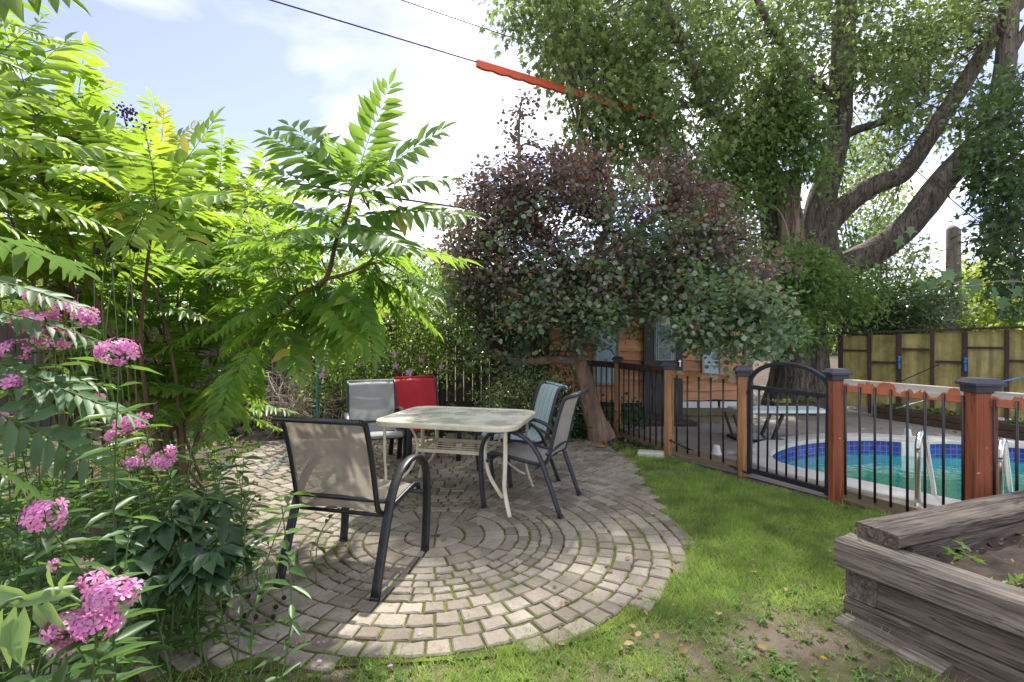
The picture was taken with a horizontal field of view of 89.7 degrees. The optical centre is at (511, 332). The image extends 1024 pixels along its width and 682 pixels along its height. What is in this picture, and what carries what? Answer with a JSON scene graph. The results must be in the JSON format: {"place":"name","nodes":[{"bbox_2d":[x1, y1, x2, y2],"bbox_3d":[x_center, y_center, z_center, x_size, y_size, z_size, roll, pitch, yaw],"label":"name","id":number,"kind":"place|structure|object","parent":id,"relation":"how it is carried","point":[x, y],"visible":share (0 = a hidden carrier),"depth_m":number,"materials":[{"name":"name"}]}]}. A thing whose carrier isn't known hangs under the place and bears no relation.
{"place":"outdoors","nodes":[
{"label":"outdoors","id":0,"kind":"place"},
{"bbox_2d":[89,427,156,572],"bbox_3d":[-2.067,0.942,2.710,0.300,1.019,0.714,0,0,-39],"label":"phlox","id":1,"kind":"object","parent":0,"point":[128,476],"visible":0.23,"depth_m":2.65,"materials":[{"name":"green plant"}]},
{"bbox_2d":[191,168,475,209],"bbox_3d":[-2.681,-2.695,10.000,7.111,0.575,0.043,0,0,-16],"label":"overhead wire","id":2,"kind":"object","parent":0,"point":[385,196],"visible":0.23,"depth_m":10.12,"materials":[{"name":"black paint"}]},
{"bbox_2d":[60,432,697,681],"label":"patio","id":3,"kind":"structure","parent":0,"point":[402,563],"depth_m":3.20,"materials":[{"name":"stone"}]},
{"bbox_2d":[70,236,140,548],"bbox_3d":[-2.130,0.473,2.840,0.342,1.956,0.326,0,0,0],"label":"seed head plant","id":4,"kind":"object","parent":3,"relation":"in","point":[113,272],"visible":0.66,"depth_m":2.69,"materials":[{"name":"plant"}]},
{"bbox_2d":[83,490,270,681],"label":"peony","id":5,"kind":"object","parent":3,"relation":"in","point":[203,560],"visible":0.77,"depth_m":1.98,"materials":[{"name":"green plant"}]},
{"bbox_2d":[202,479,292,625],"bbox_3d":[-1.734,1.273,3.623,0.458,0.278,2.552,0,0,-19],"label":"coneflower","id":6,"kind":"object","parent":3,"relation":"in","point":[274,607],"visible":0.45,"depth_m":2.69,"materials":[{"name":"green plant"}]},
{"bbox_2d":[261,452,286,475],"bbox_3d":[-2.495,1.353,5.553,0.012,0.145,0.896,0,0,-1],"label":"garden cane","id":7,"kind":"object","parent":3,"relation":"on","point":[274,464],"visible":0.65,"depth_m":5.39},
{"bbox_2d":[134,433,421,673],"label":"fallen petals","id":8,"kind":"object","parent":3,"relation":"on","point":[318,660],"visible":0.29,"depth_m":2.35,"materials":[{"name":"pink plant"}]},
{"bbox_2d":[316,359,318,417],"bbox_3d":[-2.611,0.693,6.900,0.058,1.515,0.052,0,0,0],"label":"garden pole","id":9,"kind":"object","parent":3,"relation":"on","point":[317,400],"visible":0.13,"depth_m":6.88,"materials":[{"name":"teal metal"}]},
{"bbox_2d":[271,416,430,601],"bbox_3d":[-0.949,0.939,3.097,0.653,0.976,0.793,0,0,14],"label":"sling chair","id":10,"kind":"object","parent":3,"relation":"on","point":[332,462],"visible":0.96,"depth_m":2.89,"materials":[{"name":"beige fabric"}]},
{"bbox_2d":[342,379,411,472],"bbox_3d":[-1.460,0.978,5.471,0.653,0.896,0.793,0,0,-21],"label":"sling chair","id":11,"kind":"object","parent":3,"relation":"on","point":[370,402],"visible":0.58,"depth_m":5.68,"materials":[{"name":"grey fabric"}]},
{"bbox_2d":[388,375,461,460],"bbox_3d":[-1.024,0.976,5.899,0.653,0.901,0.793,0,0,-27],"label":"sling chair","id":12,"kind":"object","parent":3,"relation":"on","point":[414,391],"visible":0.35,"depth_m":6.12,"materials":[{"name":"red fabric"}]},
{"bbox_2d":[376,406,534,517],"bbox_3d":[-0.460,1.073,4.500,1.220,0.707,0.960,0,0,15],"label":"patio table","id":13,"kind":"object","parent":3,"relation":"on","point":[475,419],"visible":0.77,"depth_m":4.34,"materials":[{"name":"beige paint"}]},
{"bbox_2d":[129,430,845,652],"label":"leaf litter","id":14,"kind":"object","parent":3,"relation":"on","point":[683,648],"visible":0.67,"depth_m":2.68,"materials":[{"name":"brown plant"}]},
{"bbox_2d":[474,381,566,487],"bbox_3d":[0.082,0.968,5.136,0.793,0.916,0.653,0,0,-17],"label":"sling chair","id":15,"kind":"object","parent":3,"relation":"on","point":[545,400],"visible":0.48,"depth_m":5.12,"materials":[{"name":"grey fabric"}]},
{"bbox_2d":[478,388,589,518],"bbox_3d":[0.211,0.951,4.340,0.793,0.951,0.653,0,0,21],"label":"sling chair","id":16,"kind":"object","parent":3,"relation":"on","point":[527,450],"visible":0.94,"depth_m":4.21,"materials":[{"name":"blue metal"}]},
{"bbox_2d":[0,337,982,681],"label":"ground","id":17,"kind":"structure","parent":0,"point":[760,379],"depth_m":5.98,"materials":[{"name":"brown soil"}]},
{"bbox_2d":[0,564,82,671],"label":"pale leaved stem","id":18,"kind":"object","parent":17,"relation":"on","point":[14,633],"visible":0.98,"depth_m":1.07,"materials":[{"name":"green plant"}]},
{"bbox_2d":[20,639,121,681],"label":"edging block","id":19,"kind":"structure","parent":17,"relation":"on","point":[55,667],"depth_m":2.12,"materials":[{"name":"stone"}]},
{"bbox_2d":[0,237,150,514],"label":"tree of heaven","id":20,"kind":"object","parent":17,"relation":"on","point":[17,441],"visible":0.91,"depth_m":1.65,"materials":[{"name":"green plant"}]},
{"bbox_2d":[0,0,153,252],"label":"tree of heaven","id":21,"kind":"object","parent":17,"relation":"on","point":[16,9],"visible":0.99,"depth_m":2.08,"materials":[{"name":"green plant"}]},
{"bbox_2d":[0,567,165,681],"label":"phlox","id":22,"kind":"object","parent":17,"relation":"on","point":[82,625],"visible":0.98,"depth_m":1.12,"materials":[{"name":"pink plant"}]},
{"bbox_2d":[6,548,171,635],"bbox_3d":[-2.048,1.144,2.311,1.239,0.618,0.947,0,0,-15],"label":"phlox","id":23,"kind":"object","parent":17,"relation":"on","point":[45,583],"visible":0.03,"depth_m":2.37,"materials":[{"name":"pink plant"}]},
{"bbox_2d":[0,122,179,362],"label":"background tree","id":24,"kind":"object","parent":17,"relation":"on","point":[39,283],"visible":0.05,"depth_m":10.18,"materials":[{"name":"green plant"}]},
{"bbox_2d":[0,408,185,681],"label":"phlox","id":25,"kind":"object","parent":17,"relation":"on","point":[78,514],"visible":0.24,"depth_m":2.58,"materials":[{"name":"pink plant"}]},
{"bbox_2d":[181,455,256,490],"bbox_3d":[-1.966,1.038,3.252,0.641,0.429,0.228,0,0,-28],"label":"bindweed vine","id":26,"kind":"object","parent":25,"relation":"on","point":[238,475],"visible":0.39,"depth_m":3.29,"materials":[{"name":"green plant"}]},
{"bbox_2d":[0,11,197,507],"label":"tree of heaven","id":27,"kind":"object","parent":17,"relation":"on","point":[40,122],"visible":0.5,"depth_m":3.02,"materials":[{"name":"green plant"}]},
{"bbox_2d":[103,101,137,126],"bbox_3d":[-2.948,-1.470,3.914,0.244,0.588,0.252,0,0,0],"label":"seed cluster","id":28,"kind":"object","parent":27,"relation":"attached to","point":[127,111],"visible":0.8,"depth_m":3.89,"materials":[{"name":"plant"}]},
{"bbox_2d":[3,337,248,681],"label":"phlox","id":29,"kind":"object","parent":17,"relation":"on","point":[129,349],"visible":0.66,"depth_m":1.99,"materials":[{"name":"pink plant"}]},
{"bbox_2d":[0,435,262,681],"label":"bed ground cover","id":30,"kind":"object","parent":17,"relation":"on","point":[216,459],"visible":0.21,"depth_m":4.97,"materials":[{"name":"green plant"}]},
{"bbox_2d":[0,339,264,607],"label":"phlox","id":31,"kind":"object","parent":17,"relation":"on","point":[109,436],"visible":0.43,"depth_m":2.53,"materials":[{"name":"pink plant"}]},
{"bbox_2d":[0,206,271,484],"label":"tree of heaven","id":32,"kind":"object","parent":17,"relation":"on","point":[180,320],"visible":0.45,"depth_m":4.01,"materials":[{"name":"green plant"}]},
{"bbox_2d":[0,95,281,496],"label":"tree of heaven","id":33,"kind":"object","parent":17,"relation":"on","point":[156,227],"visible":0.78,"depth_m":2.91,"materials":[{"name":"green plant"}]},
{"bbox_2d":[0,281,291,352],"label":"tree line","id":34,"kind":"object","parent":17,"relation":"on","point":[138,296],"visible":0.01,"depth_m":33.28,"materials":[{"name":"green plant"}]},
{"bbox_2d":[0,243,299,494],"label":"tree of heaven","id":35,"kind":"object","parent":17,"relation":"on","point":[167,404],"visible":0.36,"depth_m":4.14,"materials":[{"name":"green plant"}]},
{"bbox_2d":[0,291,312,681],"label":"phlox","id":36,"kind":"object","parent":17,"relation":"on","point":[13,541],"visible":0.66,"depth_m":1.78,"materials":[{"name":"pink plant"}]},
{"bbox_2d":[0,477,316,681],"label":"phlox","id":37,"kind":"object","parent":17,"relation":"on","point":[77,564],"visible":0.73,"depth_m":2.01,"materials":[{"name":"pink plant"}]},
{"bbox_2d":[1,87,340,455],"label":"tree of heaven","id":38,"kind":"object","parent":17,"relation":"on","point":[230,168],"visible":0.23,"depth_m":5.38,"materials":[{"name":"green plant"}]},
{"bbox_2d":[129,119,154,195],"bbox_3d":[-2.911,-1.370,4.027,0.197,0.584,0.211,0,0,0],"label":"seed cluster","id":39,"kind":"object","parent":38,"relation":"attached to","point":[144,125],"visible":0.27,"depth_m":3.98,"materials":[{"name":"plant"}]},
{"bbox_2d":[148,99,200,457],"bbox_3d":[-2.767,-0.233,4.234,0.451,3.366,0.132,0,0,6],"label":"yellow sapling","id":40,"kind":"object","parent":17,"relation":"on","point":[166,127],"visible":0.48,"depth_m":4.20,"materials":[{"name":"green plant"}]},
{"bbox_2d":[3,444,352,608],"bbox_3d":[-1.780,0.954,2.818,1.346,0.997,1.322,0,0,19],"label":"phlox","id":41,"kind":"object","parent":17,"relation":"on","point":[159,462],"visible":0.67,"depth_m":2.15,"materials":[{"name":"pink plant"}]},
{"bbox_2d":[164,594,211,623],"bbox_3d":[-1.636,1.318,2.594,0.278,0.379,0.388,0,0,-22],"label":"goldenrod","id":42,"kind":"object","parent":17,"relation":"on","point":[192,609],"visible":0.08,"depth_m":2.56,"materials":[{"name":"green plant"}]},
{"bbox_2d":[160,166,346,380],"bbox_3d":[-6.197,-1.257,11.674,4.092,5.479,5.894,0,0,-33],"label":"background tree","id":43,"kind":"object","parent":17,"relation":"on","point":[242,295],"visible":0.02,"depth_m":10.61,"materials":[{"name":"green plant"}]},
{"bbox_2d":[0,318,550,427],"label":"board fence","id":44,"kind":"object","parent":17,"relation":"on","point":[7,332],"visible":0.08,"depth_m":7.94,"materials":[{"name":"brown wood"}]},
{"bbox_2d":[225,359,346,439],"bbox_3d":[-3.113,0.973,7.221,2.526,1.429,1.257,0,0,0],"label":"bare shrub","id":45,"kind":"object","parent":17,"relation":"on","point":[298,406],"visible":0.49,"depth_m":7.03,"materials":[{"name":"brown plant"}]},
{"bbox_2d":[143,68,484,482],"bbox_3d":[-1.921,-0.166,4.078,3.723,3.292,1.729,0,0,17],"label":"tree of heaven","id":46,"kind":"object","parent":17,"relation":"on","point":[344,316],"visible":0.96,"depth_m":3.60,"materials":[{"name":"green plant"}]},
{"bbox_2d":[256,234,470,378],"bbox_3d":[-3.234,-0.451,11.510,5.806,3.868,4.258,0,0,0],"label":"background tree","id":47,"kind":"object","parent":17,"relation":"on","point":[336,266],"visible":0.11,"depth_m":10.65,"materials":[{"name":"green plant"}]},
{"bbox_2d":[289,241,476,415],"bbox_3d":[-1.657,0.053,6.984,2.660,2.811,1.761,0,0,0],"label":"rose of sharon","id":48,"kind":"object","parent":17,"relation":"on","point":[399,351],"visible":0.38,"depth_m":6.89,"materials":[{"name":"green plant"}]},
{"bbox_2d":[195,421,655,450],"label":"fence foot weeds","id":49,"kind":"object","parent":17,"relation":"on","point":[236,433],"visible":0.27,"depth_m":7.06,"materials":[{"name":"green plant"}]},
{"bbox_2d":[337,262,575,353],"bbox_3d":[-3.124,-0.431,36.136,21.859,8.388,11.145,0,0,0],"label":"tree line","id":50,"kind":"object","parent":17,"relation":"on","point":[432,318],"visible":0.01,"depth_m":34.51,"materials":[{"name":"green plant"}]},
{"bbox_2d":[461,363,583,437],"bbox_3d":[0.114,0.880,6.946,1.774,1.235,1.298,0,0,0],"label":"euonymus","id":51,"kind":"object","parent":17,"relation":"on","point":[508,390],"visible":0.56,"depth_m":6.83,"materials":[{"name":"green plant"}]},
{"bbox_2d":[513,349,654,441],"bbox_3d":[1.028,0.933,7.228,2.039,1.512,1.471,0,0,0],"label":"dark shrub","id":52,"kind":"object","parent":17,"relation":"on","point":[582,430],"visible":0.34,"depth_m":7.20,"materials":[{"name":"green plant"}]},
{"bbox_2d":[434,196,754,345],"bbox_3d":[2.676,-1.330,13.792,9.517,5.637,3.797,0,0,0],"label":"background tree","id":53,"kind":"object","parent":17,"relation":"on","point":[603,259],"depth_m":13.36,"materials":[{"name":"green plant"}]},
{"bbox_2d":[409,85,818,442],"bbox_3d":[1.073,-0.797,6.377,4.809,4.643,2.789,0,0,0],"label":"smoke tree","id":54,"kind":"object","parent":17,"relation":"on","point":[515,209],"visible":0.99,"depth_m":6.16,"materials":[{"name":"green plant"}]},
{"bbox_2d":[471,0,1023,408],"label":"silver maple","id":55,"kind":"object","parent":17,"relation":"on","point":[777,117],"visible":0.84,"depth_m":9.09,"materials":[{"name":"green plant"}]},
{"bbox_2d":[269,0,851,174],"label":"overhead wire","id":56,"kind":"object","parent":55,"relation":"attached to","point":[405,40],"visible":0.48,"depth_m":6.93,"materials":[{"name":"black paint"}]},
{"bbox_2d":[476,59,655,118],"bbox_3d":[0.948,-3.762,8.049,3.163,0.385,0.068,0,0,-22],"label":"line guard","id":57,"kind":"object","parent":56,"relation":"attached to","point":[510,73],"visible":0.59,"depth_m":7.74,"materials":[{"name":"orange plastic"}]},
{"bbox_2d":[613,390,1023,512],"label":"pool deck","id":58,"kind":"structure","parent":17,"relation":"on","point":[730,444],"depth_m":7.57,"materials":[{"name":"concrete"}]},
{"bbox_2d":[486,268,778,425],"bbox_3d":[1.750,0.158,9.645,4.700,2.644,3.509,0,0,0],"label":"cabin","id":59,"kind":"object","parent":58,"relation":"on","point":[652,351],"visible":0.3,"depth_m":8.21,"materials":[{"name":"orange paint"}]},
{"bbox_2d":[593,320,619,384],"bbox_3d":[1.500,0.245,8.190,0.420,1.170,0.050,0,0,0],"label":"window","id":60,"kind":"structure","parent":59,"relation":"in","point":[605,354],"depth_m":8.19,"materials":[{"name":"grey glass"}]},
{"bbox_2d":[643,298,682,418],"bbox_3d":[2.400,0.430,8.140,0.620,1.980,0.130,0,0,0],"label":"door","id":61,"kind":"structure","parent":59,"relation":"in","point":[654,350],"depth_m":8.15,"materials":[{"name":"grey paint"}]},
{"bbox_2d":[701,319,721,374],"bbox_3d":[3.180,0.175,8.190,0.320,1.030,0.050,0,0,0],"label":"window","id":62,"kind":"structure","parent":59,"relation":"in","point":[711,370],"depth_m":8.19,"materials":[{"name":"grey glass"}]},
{"bbox_2d":[712,445,721,454],"bbox_3d":[2.426,1.385,6.102,0.124,0.105,0.124,0,0,0],"label":"plastic pot","id":63,"kind":"object","parent":58,"relation":"on","point":[716,449],"visible":0.88,"depth_m":6.07,"materials":[{"name":"white plastic"}]},
{"bbox_2d":[724,406,824,441],"bbox_3d":[3.554,1.229,6.946,1.272,0.427,0.428,0,0,0],"label":"diving board","id":64,"kind":"object","parent":58,"relation":"on","point":[782,412],"visible":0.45,"depth_m":6.82,"materials":[{"name":"white plastic"}]},
{"bbox_2d":[764,398,816,414],"bbox_3d":[5.011,1.328,9.255,0.746,0.214,0.530,0,0,12],"label":"timber planter","id":65,"kind":"object","parent":58,"relation":"on","point":[772,403],"visible":0.41,"depth_m":9.01,"materials":[{"name":"wood"}]},
{"bbox_2d":[766,397,816,402],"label":"planter moss","id":66,"kind":"object","parent":65,"relation":"in","point":[791,400],"visible":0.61,"depth_m":9.23,"materials":[{"name":"green plant"}]},
{"bbox_2d":[631,409,956,460],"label":"deck litter","id":67,"kind":"object","parent":58,"relation":"on","point":[793,427],"visible":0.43,"depth_m":7.39,"materials":[{"name":"brown plant"}]},
{"bbox_2d":[581,356,1023,514],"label":"pool fence","id":68,"kind":"object","parent":58,"relation":"on","point":[981,400],"visible":0.78,"depth_m":4.25,"materials":[{"name":"orange wood"}]},
{"bbox_2d":[669,439,747,472],"bbox_3d":[2.104,1.310,5.536,0.094,0.183,0.959,0,0,-34],"label":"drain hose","id":69,"kind":"object","parent":68,"relation":"attached to","point":[734,467],"visible":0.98,"depth_m":5.76,"materials":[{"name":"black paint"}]},
{"bbox_2d":[746,362,827,495],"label":"pool gate","id":70,"kind":"structure","parent":68,"relation":"attached to","point":[751,387],"depth_m":4.81,"materials":[{"name":"black metal"}]},
{"bbox_2d":[752,433,1023,506],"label":"swimming pool","id":71,"kind":"structure","parent":58,"relation":"in","point":[952,446],"depth_m":6.59,"materials":[{"name":"stone"}]},
{"bbox_2d":[783,453,1023,499],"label":"pool water","id":72,"kind":"structure","parent":71,"relation":"in","point":[953,477],"depth_m":6.05,"materials":[{"name":"teal liquid"}]},
{"bbox_2d":[911,430,936,507],"bbox_3d":[3.458,1.199,4.321,0.578,0.789,0.099,0,0,-42],"label":"pool handrail","id":73,"kind":"object","parent":71,"relation":"attached to","point":[917,469],"visible":0.77,"depth_m":4.17,"materials":[{"name":"metal"}]},
{"bbox_2d":[998,438,1012,494],"bbox_3d":[3.838,1.199,4.021,0.578,0.789,0.099,0,0,-42],"label":"pool handrail","id":74,"kind":"object","parent":71,"relation":"attached to","point":[1004,466],"visible":0.68,"depth_m":3.91,"materials":[{"name":"metal"}]},
{"bbox_2d":[903,429,911,435],"bbox_3d":[5.483,1.385,7.130,0.124,0.105,0.124,0,0,0],"label":"plastic pot","id":75,"kind":"object","parent":58,"relation":"on","point":[910,433],"visible":0.52,"depth_m":7.10,"materials":[{"name":"white plastic"}]},
{"bbox_2d":[816,326,1023,420],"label":"panel fence","id":76,"kind":"object","parent":58,"relation":"on","point":[995,354],"visible":0.77,"depth_m":8.67,"materials":[{"name":"yellow wood"}]},
{"bbox_2d":[897,356,901,368],"bbox_3d":[6.699,0.515,8.900,0.064,0.230,0.046,0,0,0],"label":"fence clamp","id":77,"kind":"object","parent":76,"relation":"attached to","point":[898,358],"visible":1,"depth_m":8.90,"materials":[{"name":"blue plastic"}]},
{"bbox_2d":[896,364,939,382],"bbox_3d":[6.331,0.734,8.250,1.138,0.461,0.015,0,0,-5],"label":"dark pole","id":78,"kind":"object","parent":76,"relation":"attached to","point":[918,373],"visible":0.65,"depth_m":8.26,"materials":[{"name":"black paint"}]},
{"bbox_2d":[963,357,967,371],"bbox_3d":[7.374,0.515,8.367,0.064,0.230,0.046,0,0,0],"label":"fence clamp","id":79,"kind":"object","parent":76,"relation":"attached to","point":[965,364],"visible":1,"depth_m":8.36,"materials":[{"name":"blue plastic"}]},
{"bbox_2d":[1003,376,1023,381],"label":"blue cord","id":80,"kind":"object","parent":76,"relation":"attached to","point":[1013,378],"visible":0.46,"depth_m":6.54,"materials":[{"name":"blue plastic"}]},
{"bbox_2d":[876,404,1023,439],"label":"timber planter","id":81,"kind":"object","parent":58,"relation":"on","point":[1005,430],"visible":0.48,"depth_m":7.88,"materials":[{"name":"brown timber"},{"name":"soil"}]},
{"bbox_2d":[895,400,922,408],"bbox_3d":[6.201,1.089,7.950,0.488,0.187,0.023,0,0,12],"label":"skimmer pole","id":82,"kind":"object","parent":81,"relation":"on","point":[909,404],"visible":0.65,"depth_m":7.95,"materials":[{"name":"metal"}]},
{"bbox_2d":[876,402,1023,424],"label":"planter greens","id":83,"kind":"object","parent":81,"relation":"on","point":[947,412],"visible":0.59,"depth_m":8.05,"materials":[{"name":"green plant"}]},
{"bbox_2d":[753,273,933,353],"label":"tree line","id":84,"kind":"object","parent":17,"relation":"on","point":[833,345],"depth_m":34.42,"materials":[{"name":"green plant"}]},
{"bbox_2d":[808,123,943,294],"bbox_3d":[11.581,-2.771,16.325,4.694,8.484,4.224,0,0,0],"label":"background tree","id":85,"kind":"object","parent":17,"relation":"on","point":[906,256],"visible":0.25,"depth_m":15.94,"materials":[{"name":"green plant"}]},
{"bbox_2d":[825,214,986,352],"bbox_3d":[8.003,-0.642,11.059,3.600,4.236,4.711,0,0,34],"label":"background bush","id":86,"kind":"object","parent":17,"relation":"on","point":[915,311],"visible":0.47,"depth_m":10.30,"materials":[{"name":"green plant"}]},
{"bbox_2d":[870,270,984,334],"bbox_3d":[14.219,-0.343,16.765,7.834,3.653,4.109,0,0,-43],"label":"background bush","id":87,"kind":"object","parent":17,"relation":"on","point":[926,275],"visible":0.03,"depth_m":15.26,"materials":[{"name":"green plant"}]},
{"bbox_2d":[832,490,1023,681],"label":"raised bed","id":88,"kind":"object","parent":17,"relation":"on","point":[945,618],"visible":0.83,"depth_m":2.40,"materials":[{"name":"wood"}]},
{"bbox_2d":[924,533,1023,588],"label":"bed soil","id":89,"kind":"structure","parent":88,"relation":"in","point":[997,566],"depth_m":2.54,"materials":[{"name":"brown soil"}]},
{"bbox_2d":[942,539,986,564],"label":"seedling","id":90,"kind":"object","parent":89,"relation":"on","point":[957,557],"visible":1,"depth_m":2.39,"materials":[{"name":"green plant"}]},
{"bbox_2d":[935,534,1023,585],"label":"bed debris","id":91,"kind":"object","parent":89,"relation":"on","point":[1004,559],"visible":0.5,"depth_m":2.57,"materials":[{"name":"brown plant"}]},
{"bbox_2d":[985,572,1023,588],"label":"bed seedlings","id":92,"kind":"object","parent":89,"relation":"on","point":[1018,579],"visible":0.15,"depth_m":2.28,"materials":[{"name":"green plant"}]},
{"bbox_2d":[945,225,969,332],"bbox_3d":[11.673,-0.699,13.588,0.605,4.299,0.396,0,0,0],"label":"utility pole","id":93,"kind":"object","parent":17,"relation":"on","point":[952,260],"visible":0.44,"depth_m":13.47,"materials":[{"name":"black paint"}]},
{"bbox_2d":[907,231,1019,258],"bbox_3d":[12.432,-2.436,13.500,4.161,1.022,0.019,0,0,0],"label":"overhead wire","id":94,"kind":"object","parent":93,"relation":"attached to","point":[937,251],"visible":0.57,"depth_m":13.49,"materials":[{"name":"black paint"}]},
{"bbox_2d":[893,226,1023,311],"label":"grape vine","id":95,"kind":"object","parent":17,"relation":"on","point":[974,285],"visible":1,"depth_m":7.00,"materials":[{"name":"green plant"}]},
{"bbox_2d":[939,251,1023,330],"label":"background bush","id":96,"kind":"object","parent":17,"relation":"on","point":[988,316],"visible":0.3,"depth_m":12.52,"materials":[{"name":"green plant"}]},
{"bbox_2d":[947,54,1023,329],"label":"dark tree","id":97,"kind":"object","parent":17,"relation":"on","point":[1004,181],"visible":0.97,"depth_m":7.53,"materials":[{"name":"green plant"}]},
{"bbox_2d":[0,0,1023,329],"label":"sky","id":98,"kind":"structure","parent":0,"point":[265,62],"materials":[{"name":"white"}]},
{"bbox_2d":[78,439,969,681],"bbox_3d":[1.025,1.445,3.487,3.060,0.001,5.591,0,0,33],"label":"lawn","id":99,"kind":"structure","parent":0,"point":[835,665],"depth_m":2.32,"materials":[{"name":"plant"}]},
{"bbox_2d":[141,466,938,681],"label":"lawn weeds","id":100,"kind":"object","parent":99,"relation":"on","point":[735,679],"visible":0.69,"depth_m":2.29,"materials":[{"name":"green plant"}]},
{"bbox_2d":[637,449,664,458],"bbox_3d":[1.619,1.421,5.992,0.307,0.086,0.161,0,0,17],"label":"paving block","id":101,"kind":"object","parent":99,"relation":"on","point":[640,452],"depth_m":5.94,"materials":[{"name":"concrete"}]},
{"bbox_2d":[402,0,724,110],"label":"overhead wire","id":102,"kind":"object","parent":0,"point":[463,20],"visible":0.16,"depth_m":7.86,"materials":[{"name":"black paint"}]},
{"bbox_2d":[886,146,1021,257],"bbox_3d":[11.916,-3.660,14.000,3.405,4.160,0.023,0,0,36],"label":"overhead wire","id":103,"kind":"object","parent":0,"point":[948,197],"visible":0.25,"depth_m":13.94,"materials":[{"name":"black paint"}]}
]}

